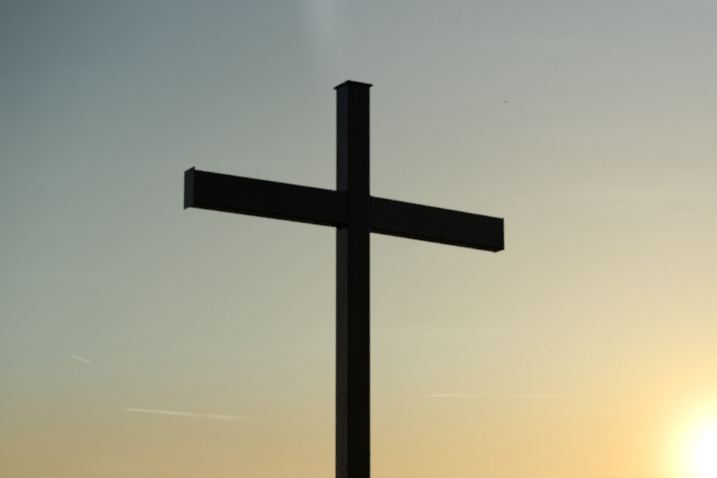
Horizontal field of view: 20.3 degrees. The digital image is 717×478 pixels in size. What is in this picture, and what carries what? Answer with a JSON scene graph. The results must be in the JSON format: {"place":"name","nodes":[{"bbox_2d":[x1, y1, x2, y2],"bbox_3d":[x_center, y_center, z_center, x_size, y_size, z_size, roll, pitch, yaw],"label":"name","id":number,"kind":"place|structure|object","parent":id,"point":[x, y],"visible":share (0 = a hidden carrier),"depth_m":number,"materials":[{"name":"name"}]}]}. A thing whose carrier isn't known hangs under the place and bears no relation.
{"place":"outdoors","nodes":[
{"label":"outdoors","id":0,"kind":"place"},
{"bbox_2d":[183,80,504,477],"bbox_3d":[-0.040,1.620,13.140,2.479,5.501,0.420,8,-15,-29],"label":"summit cross","id":1,"kind":"object","parent":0,"point":[352,211],"visible":1,"depth_m":13.38,"materials":[{"name":"metal"}]},
{"bbox_2d":[0,0,716,477],"label":"sky","id":2,"kind":"structure","parent":0,"point":[143,335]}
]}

